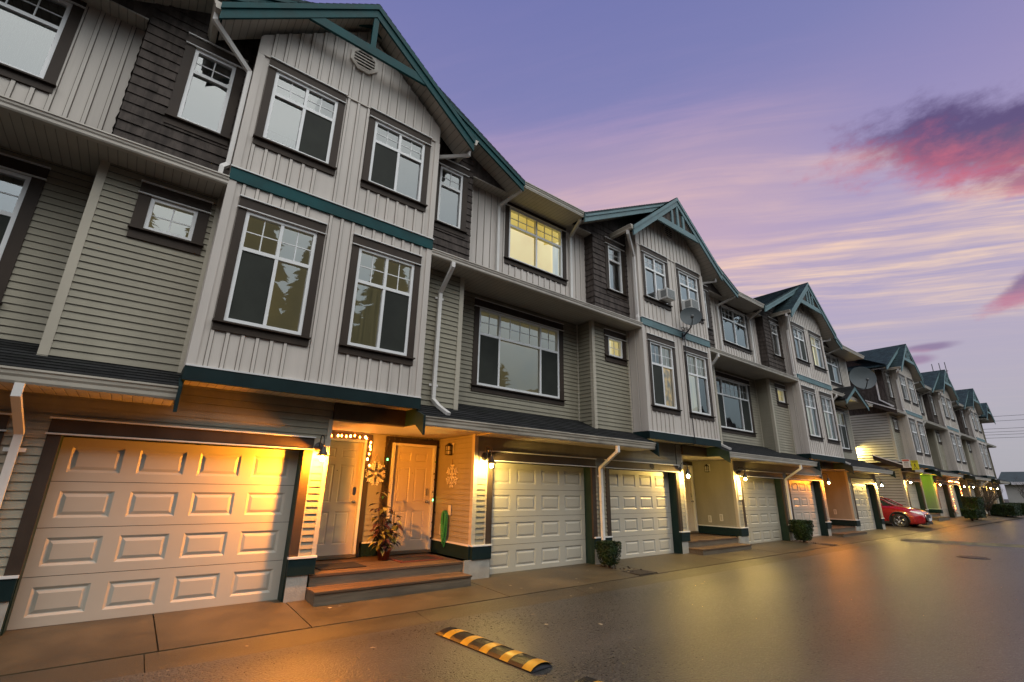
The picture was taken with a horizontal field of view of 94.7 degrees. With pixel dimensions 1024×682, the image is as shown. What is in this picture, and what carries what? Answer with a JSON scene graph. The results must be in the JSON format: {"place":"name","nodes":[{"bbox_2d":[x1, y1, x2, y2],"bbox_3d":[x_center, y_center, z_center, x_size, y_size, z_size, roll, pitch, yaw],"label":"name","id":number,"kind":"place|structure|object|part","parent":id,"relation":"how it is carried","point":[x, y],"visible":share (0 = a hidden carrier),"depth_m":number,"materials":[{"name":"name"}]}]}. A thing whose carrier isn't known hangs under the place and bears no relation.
{"place":"outdoors","nodes":[
{"label":"outdoors","id":0,"kind":"place"},
{"bbox_2d":[315,562,365,570],"bbox_3d":[-2.913,3.764,7.891,0.760,0.012,0.580,14,-22,-36],"label":"door mat","id":1,"kind":"object","parent":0,"point":[332,566],"depth_m":7.85,"materials":[{"name":"brown fabric"}]},
{"bbox_2d":[389,555,443,562],"bbox_3d":[-1.808,4.079,8.836,0.870,0.016,0.580,14,-22,-36],"label":"door mat","id":2,"kind":"object","parent":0,"point":[413,558],"depth_m":8.77,"materials":[{"name":"brown fabric"}]},
{"bbox_2d":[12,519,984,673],"bbox_3d":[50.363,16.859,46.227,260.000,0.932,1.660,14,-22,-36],"label":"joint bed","id":3,"kind":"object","parent":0,"point":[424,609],"visible":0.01,"depth_m":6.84,"materials":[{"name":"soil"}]},
{"bbox_2d":[0,515,1023,681],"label":"kerb","id":4,"kind":"structure","parent":3,"relation":"on","point":[109,669],"depth_m":5.85,"materials":[{"name":"grey concrete"}]},
{"bbox_2d":[1012,478,1023,497],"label":"bare tree","id":5,"kind":"object","parent":4,"relation":"on","point":[1019,488],"visible":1,"depth_m":44.30,"materials":[{"name":"brown plant"}]},
{"bbox_2d":[960,508,979,520],"bbox_3d":[28.652,10.867,29.403,1.278,0.841,0.843,14,-22,-36],"label":"hedge","id":6,"kind":"object","parent":3,"relation":"on","point":[971,514],"visible":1,"depth_m":29.17,"materials":[{"name":"green plant"}]},
{"bbox_2d":[960,496,986,519],"bbox_3d":[30.513,11.056,31.114,2.102,1.553,0.936,14,-22,-36],"label":"hedge","id":7,"kind":"object","parent":3,"relation":"on","point":[972,502],"visible":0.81,"depth_m":30.71,"materials":[{"name":"green plant"}]},
{"bbox_2d":[966,490,993,506],"bbox_3d":[33.701,11.660,33.823,1.657,2.121,1.623,14,-22,-36],"label":"bare tree","id":8,"kind":"object","parent":3,"relation":"on","point":[983,497],"visible":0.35,"depth_m":33.77,"materials":[{"name":"plant"}]},
{"bbox_2d":[971,480,1002,515],"bbox_3d":[36.677,12.026,36.368,1.942,3.025,2.536,-1,-18,6],"label":"bare tree","id":9,"kind":"object","parent":3,"relation":"on","point":[990,499],"visible":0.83,"depth_m":36.19,"materials":[{"name":"brown plant"}]},
{"bbox_2d":[986,503,1022,516],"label":"hedge","id":10,"kind":"object","parent":3,"relation":"on","point":[1006,510],"visible":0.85,"depth_m":36.14,"materials":[{"name":"green plant"}]},
{"bbox_2d":[1003,502,1023,514],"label":"hedge","id":11,"kind":"object","parent":3,"relation":"on","point":[1022,506],"visible":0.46,"depth_m":40.46,"materials":[{"name":"green plant"}]},
{"bbox_2d":[0,499,1019,676],"bbox_3d":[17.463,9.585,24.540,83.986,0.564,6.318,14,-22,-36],"label":"driveway","id":12,"kind":"structure","parent":0,"point":[38,648],"depth_m":6.26,"materials":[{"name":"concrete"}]},
{"bbox_2d":[0,0,895,635],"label":"townhouse row","id":13,"kind":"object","parent":12,"relation":"on","point":[252,252],"visible":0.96,"depth_m":7.99,"materials":[{"name":"wood"}]},
{"bbox_2d":[0,152,50,304],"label":"window","id":14,"kind":"structure","parent":13,"relation":"in","point":[20,194],"depth_m":6.38,"materials":[{"name":"plastic"}]},
{"bbox_2d":[0,0,86,93],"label":"window","id":15,"kind":"structure","parent":13,"relation":"in","point":[32,54],"depth_m":6.67,"materials":[{"name":"glass"}]},
{"bbox_2d":[6,437,298,630],"bbox_3d":[-4.564,2.530,6.452,2.826,2.173,0.030,14,-22,-36],"label":"garage door","id":16,"kind":"structure","parent":13,"relation":"in","point":[125,528],"depth_m":6.28,"materials":[{"name":"white metal"}]},
{"bbox_2d":[126,179,213,255],"bbox_3d":[-5.064,-1.808,7.014,0.910,0.908,0.185,14,-22,-36],"label":"window","id":17,"kind":"structure","parent":13,"relation":"in","point":[166,224],"depth_m":7.01,"materials":[{"name":"plastic"}]},
{"bbox_2d":[164,32,247,146],"bbox_3d":[-4.931,-4.054,7.648,0.870,1.758,0.185,14,-22,-36],"label":"window","id":18,"kind":"structure","parent":13,"relation":"in","point":[199,109],"depth_m":7.67,"materials":[{"name":"glass"}]},
{"bbox_2d":[211,194,327,346],"bbox_3d":[-3.670,-1.059,7.271,1.320,2.153,0.185,14,-22,-36],"label":"window","id":19,"kind":"structure","parent":13,"relation":"in","point":[268,289],"depth_m":7.28,"materials":[{"name":"glass"}]},
{"bbox_2d":[253,56,347,175],"bbox_3d":[-3.617,-3.847,8.146,1.320,1.758,0.185,14,-22,-36],"label":"window","id":20,"kind":"structure","parent":13,"relation":"in","point":[314,131],"depth_m":8.14,"materials":[{"name":"glass"}]},
{"bbox_2d":[314,435,328,460],"bbox_3d":[-2.985,1.678,7.413,0.200,0.419,0.344,14,-22,-36],"label":"wall lamp","id":21,"kind":"object","parent":13,"relation":"attached to","point":[320,447],"visible":1,"depth_m":7.38,"materials":[{"name":"metal"}]},
{"bbox_2d":[316,438,366,559],"bbox_3d":[-3.337,2.925,8.862,1.010,2.145,0.110,14,-22,-36],"label":"entry door","id":22,"kind":"structure","parent":13,"relation":"in","point":[338,529],"depth_m":8.96,"materials":[{"name":"metal"}]},
{"bbox_2d":[331,434,371,466],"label":"string lights","id":23,"kind":"object","parent":13,"relation":"attached to","point":[359,437],"visible":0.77,"depth_m":9.38,"materials":[{"name":"plastic"}]},
{"bbox_2d":[365,455,386,484],"bbox_3d":[-2.733,2.580,9.476,0.462,0.617,0.014,14,-22,-36],"label":"snowflake ornament","id":24,"kind":"object","parent":13,"relation":"attached to","point":[376,470],"visible":1,"depth_m":9.45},
{"bbox_2d":[338,233,422,365],"bbox_3d":[-2.277,-0.707,8.310,1.335,2.153,0.185,14,-22,-36],"label":"window","id":25,"kind":"structure","parent":13,"relation":"in","point":[380,312],"depth_m":8.31,"materials":[{"name":"glass"}]},
{"bbox_2d":[366,491,402,560],"bbox_3d":[-2.363,3.423,8.791,0.702,1.220,0.686,0,-17,3],"label":"potted plant","id":26,"kind":"object","parent":13,"relation":"on","point":[383,544],"visible":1,"depth_m":8.68,"materials":[{"name":"green plant"}]},
{"bbox_2d":[360,107,432,211],"bbox_3d":[-2.225,-3.495,9.185,1.335,1.758,0.185,14,-22,-36],"label":"window","id":27,"kind":"structure","parent":13,"relation":"in","point":[387,171],"depth_m":9.20,"materials":[{"name":"glass"}]},
{"bbox_2d":[380,437,438,538],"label":"string lights","id":28,"kind":"object","parent":13,"relation":"attached to","point":[387,472],"visible":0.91,"depth_m":9.88,"materials":[{"name":"plastic"}]},
{"bbox_2d":[385,443,436,554],"bbox_3d":[-2.095,3.239,9.788,1.010,2.145,0.110,14,-22,-36],"label":"entry door","id":29,"kind":"structure","parent":13,"relation":"in","point":[412,468],"depth_m":9.83,"materials":[{"name":"wood"}]},
{"bbox_2d":[440,505,450,546],"bbox_3d":[-1.351,3.739,9.522,0.104,0.801,0.234,14,-22,-36],"label":"garden hose","id":30,"kind":"object","parent":13,"relation":"attached to","point":[443,525],"visible":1,"depth_m":9.52,"materials":[{"name":"green rubber"}]},
{"bbox_2d":[445,443,453,454],"bbox_3d":[-1.336,2.283,9.959,0.175,0.260,0.170,14,-22,-36],"label":"lantern","id":31,"kind":"object","parent":13,"relation":"attached to","point":[449,448],"visible":1,"depth_m":9.93,"materials":[{"name":"metal"}]},
{"bbox_2d":[446,459,457,486],"bbox_3d":[-1.248,2.754,9.811,0.015,0.565,0.472,14,-22,-36],"label":"snowflake ornament","id":32,"kind":"object","parent":13,"relation":"attached to","point":[452,474],"visible":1,"depth_m":9.80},
{"bbox_2d":[434,159,469,237],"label":"window","id":33,"kind":"structure","parent":13,"relation":"in","point":[450,207],"depth_m":10.38,"materials":[{"name":"glass"}]},
{"bbox_2d":[481,446,494,467],"bbox_3d":[-0.446,2.291,9.314,0.200,0.419,0.344,14,-22,-36],"label":"wall lamp","id":34,"kind":"object","parent":13,"relation":"attached to","point":[484,456],"visible":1,"depth_m":9.31,"materials":[{"name":"metal"}]},
{"bbox_2d":[470,297,565,405],"bbox_3d":[0.214,0.323,11.401,2.830,2.178,0.185,14,-22,-36],"label":"window","id":35,"kind":"structure","parent":13,"relation":"in","point":[513,357],"depth_m":11.40,"materials":[{"name":"glass"}]},
{"bbox_2d":[504,202,568,285],"bbox_3d":[0.625,-2.487,12.126,2.110,1.728,0.185,14,-22,-36],"label":"window","id":36,"kind":"structure","parent":13,"relation":"in","point":[546,257],"depth_m":12.15,"materials":[{"name":"glass"}]},
{"bbox_2d":[490,462,585,573],"bbox_3d":[0.571,3.828,10.280,2.896,2.173,0.030,14,-22,-36],"label":"garage door","id":37,"kind":"structure","parent":13,"relation":"in","point":[538,511],"depth_m":10.24,"materials":[{"name":"white metal"}]},
{"bbox_2d":[603,328,628,365],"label":"window","id":38,"kind":"structure","parent":13,"relation":"in","point":[611,354],"depth_m":12.92,"materials":[{"name":"plastic"}]},
{"bbox_2d":[604,236,627,300],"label":"window","id":39,"kind":"structure","parent":13,"relation":"in","point":[615,288],"depth_m":13.57,"materials":[{"name":"glass"}]},
{"bbox_2d":[609,469,673,558],"bbox_3d":[3.309,4.520,12.321,2.826,2.173,0.030,14,-22,-36],"label":"garage door","id":40,"kind":"structure","parent":13,"relation":"in","point":[639,500],"depth_m":12.37,"materials":[{"name":"white metal"}]},
{"bbox_2d":[641,244,672,310],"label":"window","id":41,"kind":"structure","parent":13,"relation":"in","point":[659,261],"depth_m":14.04,"materials":[{"name":"glass"}]},
{"bbox_2d":[646,332,681,414],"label":"window","id":42,"kind":"structure","parent":13,"relation":"in","point":[659,369],"depth_m":13.21,"materials":[{"name":"glass"}]},
{"bbox_2d":[657,287,674,302],"bbox_3d":[4.558,-1.370,13.898,0.410,0.370,0.326,14,-22,-36],"label":"air conditioner","id":43,"kind":"object","parent":13,"relation":"attached to","point":[666,295],"visible":0.99,"depth_m":13.78,"materials":[{"name":"white plastic"}]},
{"bbox_2d":[678,463,691,477],"bbox_3d":[4.889,3.639,13.291,0.200,0.419,0.344,14,-22,-36],"label":"wall lamp","id":44,"kind":"object","parent":13,"relation":"attached to","point":[687,473],"visible":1,"depth_m":13.26,"materials":[{"name":"metal"}]},
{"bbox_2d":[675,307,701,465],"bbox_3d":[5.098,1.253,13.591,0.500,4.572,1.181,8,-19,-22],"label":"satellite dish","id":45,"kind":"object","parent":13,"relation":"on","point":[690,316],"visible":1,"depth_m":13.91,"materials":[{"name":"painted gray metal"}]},
{"bbox_2d":[675,262,704,323],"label":"window","id":46,"kind":"structure","parent":13,"relation":"in","point":[689,288],"depth_m":15.18,"materials":[{"name":"glass"}]},
{"bbox_2d":[682,298,698,309],"bbox_3d":[5.540,-1.122,14.630,0.410,0.370,0.326,14,-22,-36],"label":"air conditioner","id":47,"kind":"object","parent":13,"relation":"attached to","point":[690,302],"visible":0.74,"depth_m":14.50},
{"bbox_2d":[683,465,698,532],"bbox_3d":[5.778,5.229,15.657,1.010,2.145,0.110,14,-22,-36],"label":"entry door","id":48,"kind":"structure","parent":13,"relation":"in","point":[689,482],"depth_m":15.83,"materials":[{"name":"wood"}]},
{"bbox_2d":[683,345,715,421],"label":"window","id":49,"kind":"structure","parent":13,"relation":"in","point":[700,357],"depth_m":14.27,"materials":[{"name":"plastic"}]},
{"bbox_2d":[704,464,709,471],"bbox_3d":[6.538,4.273,15.829,0.175,0.260,0.170,14,-22,-36],"label":"lantern","id":50,"kind":"object","parent":13,"relation":"attached to","point":[707,467],"visible":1,"depth_m":15.80,"materials":[{"name":"metal"}]},
{"bbox_2d":[703,284,712,333],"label":"window","id":51,"kind":"structure","parent":13,"relation":"in","point":[705,291],"depth_m":16.34,"materials":[{"name":"plastic"}]},
{"bbox_2d":[718,301,752,354],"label":"window","id":52,"kind":"structure","parent":13,"relation":"in","point":[731,320],"depth_m":18.08,"materials":[{"name":"glass"}]},
{"bbox_2d":[715,370,756,436],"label":"window","id":53,"kind":"structure","parent":13,"relation":"in","point":[728,399],"depth_m":17.45,"materials":[{"name":"glass"}]},
{"bbox_2d":[736,480,742,499],"bbox_3d":[7.306,4.782,15.133,0.230,0.600,0.018,14,-22,-36],"label":"notice","id":54,"kind":"object","parent":13,"relation":"attached to","point":[739,489],"visible":1,"depth_m":15.12,"materials":[{"name":"white paper"}]},
{"bbox_2d":[736,467,748,479],"bbox_3d":[7.428,4.271,15.186,0.200,0.419,0.344,14,-22,-36],"label":"wall lamp","id":55,"kind":"object","parent":13,"relation":"attached to","point":[744,475],"visible":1,"depth_m":15.15,"materials":[{"name":"metal"}]},
{"bbox_2d":[741,477,781,543],"bbox_3d":[8.444,5.818,16.149,2.896,2.173,0.030,14,-22,-36],"label":"garage door","id":56,"kind":"structure","parent":13,"relation":"in","point":[761,508],"depth_m":16.27,"materials":[{"name":"white metal"}]},
{"bbox_2d":[768,316,784,361],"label":"window","id":57,"kind":"structure","parent":13,"relation":"in","point":[773,322],"depth_m":19.46,"materials":[{"name":"glass"}]},
{"bbox_2d":[774,383,788,407],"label":"window","id":58,"kind":"structure","parent":13,"relation":"in","point":[783,403],"depth_m":18.79,"materials":[{"name":"glass"}]},
{"bbox_2d":[790,321,810,366],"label":"window","id":59,"kind":"structure","parent":13,"relation":"in","point":[804,358],"depth_m":19.94,"materials":[{"name":"glass"}]},
{"bbox_2d":[789,480,820,536],"bbox_3d":[11.183,6.510,18.190,2.826,2.173,0.030,14,-22,-36],"label":"garage door","id":60,"kind":"structure","parent":13,"relation":"in","point":[802,492],"depth_m":18.49,"materials":[{"name":"white metal"}]},
{"bbox_2d":[801,385,824,441],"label":"window","id":61,"kind":"structure","parent":13,"relation":"in","point":[809,409],"depth_m":19.10,"materials":[{"name":"glass"}]},
{"bbox_2d":[808,330,827,372],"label":"window","id":62,"kind":"structure","parent":13,"relation":"in","point":[813,337],"depth_m":21.01,"materials":[{"name":"glass"}]},
{"bbox_2d":[819,391,840,444],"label":"window","id":63,"kind":"structure","parent":13,"relation":"in","point":[824,396],"depth_m":20.14,"materials":[{"name":"plastic"}]},
{"bbox_2d":[824,351,843,386],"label":"window","id":64,"kind":"structure","parent":13,"relation":"in","point":[834,379],"depth_m":23.87,"materials":[{"name":"glass"}]},
{"bbox_2d":[835,407,852,452],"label":"window","id":65,"kind":"structure","parent":13,"relation":"in","point":[846,447],"depth_m":23.61,"materials":[{"name":"glass"}]},
{"bbox_2d":[849,367,876,389],"bbox_3d":[16.898,1.825,22.657,1.100,1.290,0.713,-8,-20,28],"label":"satellite dish","id":66,"kind":"object","parent":13,"relation":"attached to","point":[863,378],"visible":0.98,"depth_m":22.85,"materials":[{"name":"grey metal"}]},
{"bbox_2d":[853,484,875,530],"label":"garage door","id":67,"kind":"structure","parent":13,"relation":"in","point":[862,497],"depth_m":22.26,"materials":[{"name":"white metal"}]},
{"bbox_2d":[601,565,657,575],"bbox_3d":[2.453,4.966,10.266,0.591,0.101,1.296,14,-22,-36],"label":"planting bed","id":68,"kind":"object","parent":12,"relation":"on","point":[640,572],"visible":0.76,"depth_m":9.98,"materials":[{"name":"soil"}]},
{"bbox_2d":[595,540,621,567],"bbox_3d":[2.145,4.742,10.406,0.521,0.638,0.511,14,-22,-36],"label":"clipped shrub","id":69,"kind":"object","parent":68,"relation":"on","point":[609,552],"visible":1,"depth_m":10.29,"materials":[{"name":"green plant"}]},
{"bbox_2d":[792,540,835,545],"bbox_3d":[10.331,6.927,16.158,0.530,0.099,1.280,14,-22,-36],"label":"planting bed","id":70,"kind":"object","parent":12,"relation":"on","point":[820,543],"visible":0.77,"depth_m":15.83,"materials":[{"name":"soil"}]},
{"bbox_2d":[789,519,813,542],"bbox_3d":[10.043,6.604,16.293,0.711,0.823,0.708,14,-22,-36],"label":"clipped shrub","id":71,"kind":"object","parent":70,"relation":"on","point":[802,529],"visible":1,"depth_m":16.14,"materials":[{"name":"green plant"}]},
{"bbox_2d":[879,496,932,526],"bbox_3d":[19.742,9.179,25.462,2.220,1.625,4.310,14,-22,-36],"label":"parked car","id":72,"kind":"object","parent":12,"relation":"on","point":[898,514],"visible":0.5,"depth_m":24.01,"materials":[{"name":"red metal"}]},
{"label":"windows","id":73,"kind":"part","parent":72,"relation":"part of","materials":[{"name":"black glass"}]},
{"bbox_2d":[846,344,1011,521],"bbox_3d":[31.412,8.719,38.957,31.568,10.820,9.438,14,-22,-36],"label":"townhouse row","id":74,"kind":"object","parent":12,"relation":"on","point":[931,422],"visible":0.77,"depth_m":30.05,"materials":[{"name":"wood"}]},
{"bbox_2d":[884,370,895,400],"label":"window","id":75,"kind":"structure","parent":74,"relation":"in","point":[886,373],"depth_m":28.61,"materials":[{"name":"glass"}]},
{"bbox_2d":[891,416,900,432],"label":"window","id":76,"kind":"structure","parent":74,"relation":"in","point":[894,419],"depth_m":27.95,"materials":[{"name":"glass"}]},
{"bbox_2d":[898,373,911,403],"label":"window","id":77,"kind":"structure","parent":74,"relation":"in","point":[902,380],"depth_m":29.15,"materials":[{"name":"glass"}]},
{"bbox_2d":[901,459,910,467],"bbox_3d":[21.709,6.740,25.952,0.024,0.460,0.340,14,-22,-36],"label":"notice","id":78,"kind":"object","parent":74,"relation":"attached to","point":[906,463],"visible":1,"depth_m":25.94,"materials":[{"name":"white paper"}]},
{"bbox_2d":[906,377,918,406],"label":"window","id":79,"kind":"structure","parent":74,"relation":"in","point":[910,382],"depth_m":30.19,"materials":[{"name":"glass"}]},
{"bbox_2d":[906,482,919,508],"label":"garage door","id":80,"kind":"structure","parent":74,"relation":"in","point":[914,500],"depth_m":27.78,"materials":[{"name":"white metal"}]},
{"bbox_2d":[910,460,919,469],"bbox_3d":[21.929,6.754,25.651,0.024,0.500,0.320,14,-22,-36],"label":"notice","id":81,"kind":"object","parent":74,"relation":"attached to","point":[914,465],"visible":1,"depth_m":25.65,"materials":[{"name":"yellow paper"}]},
{"bbox_2d":[908,417,923,455],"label":"window","id":82,"kind":"structure","parent":74,"relation":"in","point":[912,422],"depth_m":28.27,"materials":[{"name":"glass"}]},
{"bbox_2d":[916,391,924,415],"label":"window","id":83,"kind":"structure","parent":74,"relation":"in","point":[922,412],"depth_m":33.49,"materials":[{"name":"glass"}]},
{"bbox_2d":[917,420,930,456],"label":"window","id":84,"kind":"structure","parent":74,"relation":"in","point":[920,424],"depth_m":29.31,"materials":[{"name":"glass"}]},
{"bbox_2d":[928,393,937,417],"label":"window","id":85,"kind":"structure","parent":74,"relation":"in","point":[930,395],"depth_m":34.46,"materials":[{"name":"glass"}]},
{"bbox_2d":[936,431,942,444],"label":"window","id":86,"kind":"structure","parent":74,"relation":"in","point":[937,433],"depth_m":33.78,"materials":[{"name":"glass"}]},
{"bbox_2d":[936,484,949,516],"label":"garage door","id":87,"kind":"structure","parent":74,"relation":"in","point":[939,487],"depth_m":31.57,"materials":[{"name":"white metal"}]},
{"bbox_2d":[940,395,949,419],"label":"window","id":88,"kind":"structure","parent":74,"relation":"in","point":[942,397],"depth_m":35.07,"materials":[{"name":"glass"}]},
{"bbox_2d":[946,398,955,421],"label":"window","id":89,"kind":"structure","parent":74,"relation":"in","point":[947,400],"depth_m":36.10,"materials":[{"name":"glass"}]},
{"bbox_2d":[950,485,960,517],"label":"garage door","id":90,"kind":"structure","parent":74,"relation":"in","point":[952,488],"depth_m":33.69,"materials":[{"name":"white metal"}]},
{"bbox_2d":[949,432,961,462],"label":"window","id":91,"kind":"structure","parent":74,"relation":"in","point":[955,448],"depth_m":34.18,"materials":[{"name":"glass"}]},
{"bbox_2d":[955,434,966,463],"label":"window","id":92,"kind":"structure","parent":74,"relation":"in","point":[957,436],"depth_m":35.23,"materials":[{"name":"glass"}]},
{"bbox_2d":[960,409,967,429],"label":"window","id":93,"kind":"structure","parent":74,"relation":"in","point":[963,418],"depth_m":40.38,"materials":[{"name":"glass"}]},
{"bbox_2d":[969,410,978,431],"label":"window","id":94,"kind":"structure","parent":74,"relation":"in","point":[972,416],"depth_m":40.98,"materials":[{"name":"glass"}]},
{"bbox_2d":[974,413,981,433],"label":"window","id":95,"kind":"structure","parent":74,"relation":"in","point":[976,417],"depth_m":41.99,"materials":[{"name":"glass"}]},
{"bbox_2d":[978,442,988,468],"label":"window","id":96,"kind":"structure","parent":74,"relation":"in","point":[980,444],"depth_m":40.08,"materials":[{"name":"glass"}]},
{"bbox_2d":[983,444,992,469],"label":"window","id":97,"kind":"structure","parent":74,"relation":"in","point":[984,446],"depth_m":41.11,"materials":[{"name":"glass"}]},
{"bbox_2d":[998,472,1023,502],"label":"building","id":98,"kind":"structure","parent":12,"relation":"on","point":[1014,495],"depth_m":54.04,"materials":[{"name":"grey"}]},
{"bbox_2d":[94,518,1023,681],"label":"road","id":99,"kind":"structure","parent":0,"point":[900,611],"depth_m":5.92,"materials":[{"name":"grey asphalt"}]},
{"bbox_2d":[434,627,552,673],"bbox_3d":[-0.266,3.379,5.230,0.311,0.062,1.680,16,-23,-40],"label":"speed bump","id":100,"kind":"object","parent":99,"relation":"on","point":[513,657],"visible":1,"depth_m":5.03,"materials":[{"name":"rubber"}]},
{"bbox_2d":[575,677,601,681],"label":"speed bump","id":101,"kind":"object","parent":99,"relation":"on","point":[587,679],"visible":1,"depth_m":4.26,"materials":[{"name":"rubber"}]},
{"bbox_2d":[900,538,1023,547],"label":"speed hump","id":102,"kind":"object","parent":99,"relation":"on","point":[965,543],"visible":1,"depth_m":17.04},
{"bbox_2d":[957,555,990,559],"bbox_3d":[13.165,6.177,13.451,0.720,0.014,0.720,14,-22,-36],"label":"manhole cover","id":103,"kind":"object","parent":99,"relation":"on","point":[971,557],"visible":1,"depth_m":13.40,"materials":[{"name":"metal"}]},
{"bbox_2d":[306,0,1023,498],"label":"sky","id":104,"kind":"structure","parent":0,"point":[869,154],"materials":[{"name":"purple"}]}
]}

